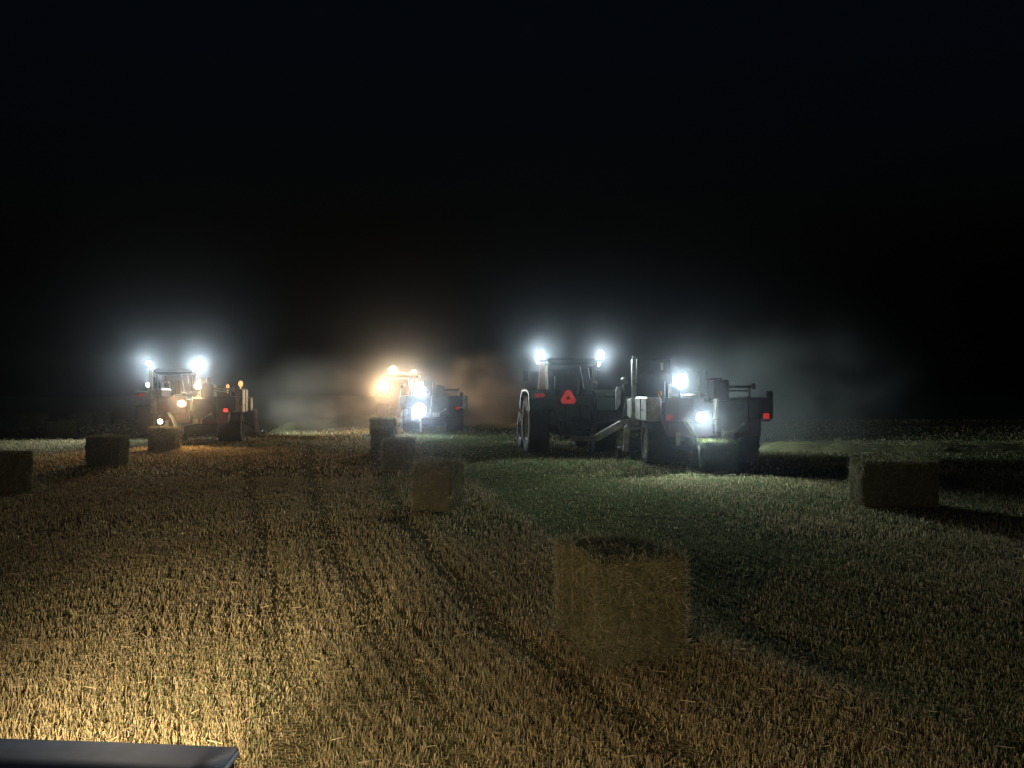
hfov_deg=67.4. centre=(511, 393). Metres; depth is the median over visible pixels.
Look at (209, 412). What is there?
baler
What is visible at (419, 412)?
baler
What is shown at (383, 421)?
hay bale
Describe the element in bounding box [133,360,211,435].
tractor
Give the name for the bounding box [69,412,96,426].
hay bale
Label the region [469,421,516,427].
hay windrow
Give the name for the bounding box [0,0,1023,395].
sky
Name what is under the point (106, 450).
hay bale
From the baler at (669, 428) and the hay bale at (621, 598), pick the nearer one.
the hay bale at (621, 598)
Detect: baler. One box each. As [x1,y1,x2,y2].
[150,378,265,441]
[398,381,467,431]
[568,356,772,467]
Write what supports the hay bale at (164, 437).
on the ground
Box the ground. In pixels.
[0,396,1023,767]
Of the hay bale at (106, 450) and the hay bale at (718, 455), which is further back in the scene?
the hay bale at (106, 450)
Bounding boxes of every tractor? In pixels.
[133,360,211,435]
[375,366,428,426]
[517,351,620,452]
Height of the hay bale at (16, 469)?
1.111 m
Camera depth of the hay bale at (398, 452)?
20.73 m
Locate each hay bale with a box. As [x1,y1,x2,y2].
[0,447,38,494]
[45,418,81,437]
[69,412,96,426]
[83,433,132,465]
[91,411,115,424]
[144,425,182,450]
[368,416,398,434]
[368,425,395,451]
[378,435,418,471]
[407,455,469,512]
[547,529,695,674]
[689,436,742,472]
[842,454,943,508]
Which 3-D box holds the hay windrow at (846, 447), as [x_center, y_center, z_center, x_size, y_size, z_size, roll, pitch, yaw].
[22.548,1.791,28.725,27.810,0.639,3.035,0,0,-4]
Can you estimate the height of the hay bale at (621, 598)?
1.036 m
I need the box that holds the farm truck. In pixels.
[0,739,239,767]
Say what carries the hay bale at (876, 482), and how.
on the ground
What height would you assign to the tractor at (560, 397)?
3.591 m
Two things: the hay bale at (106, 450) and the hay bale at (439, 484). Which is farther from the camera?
the hay bale at (106, 450)
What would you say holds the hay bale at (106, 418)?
on the ground
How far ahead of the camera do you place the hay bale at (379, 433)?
27.83 m
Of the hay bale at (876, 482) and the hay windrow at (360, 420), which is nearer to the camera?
the hay bale at (876, 482)
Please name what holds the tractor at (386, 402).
on the ground
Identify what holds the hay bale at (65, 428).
on the ground
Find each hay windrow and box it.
[260,414,373,431]
[349,411,399,425]
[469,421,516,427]
[759,436,1023,453]
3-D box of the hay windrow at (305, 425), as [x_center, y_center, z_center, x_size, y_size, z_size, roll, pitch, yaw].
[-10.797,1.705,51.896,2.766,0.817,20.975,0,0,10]
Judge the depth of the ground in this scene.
8.29 m

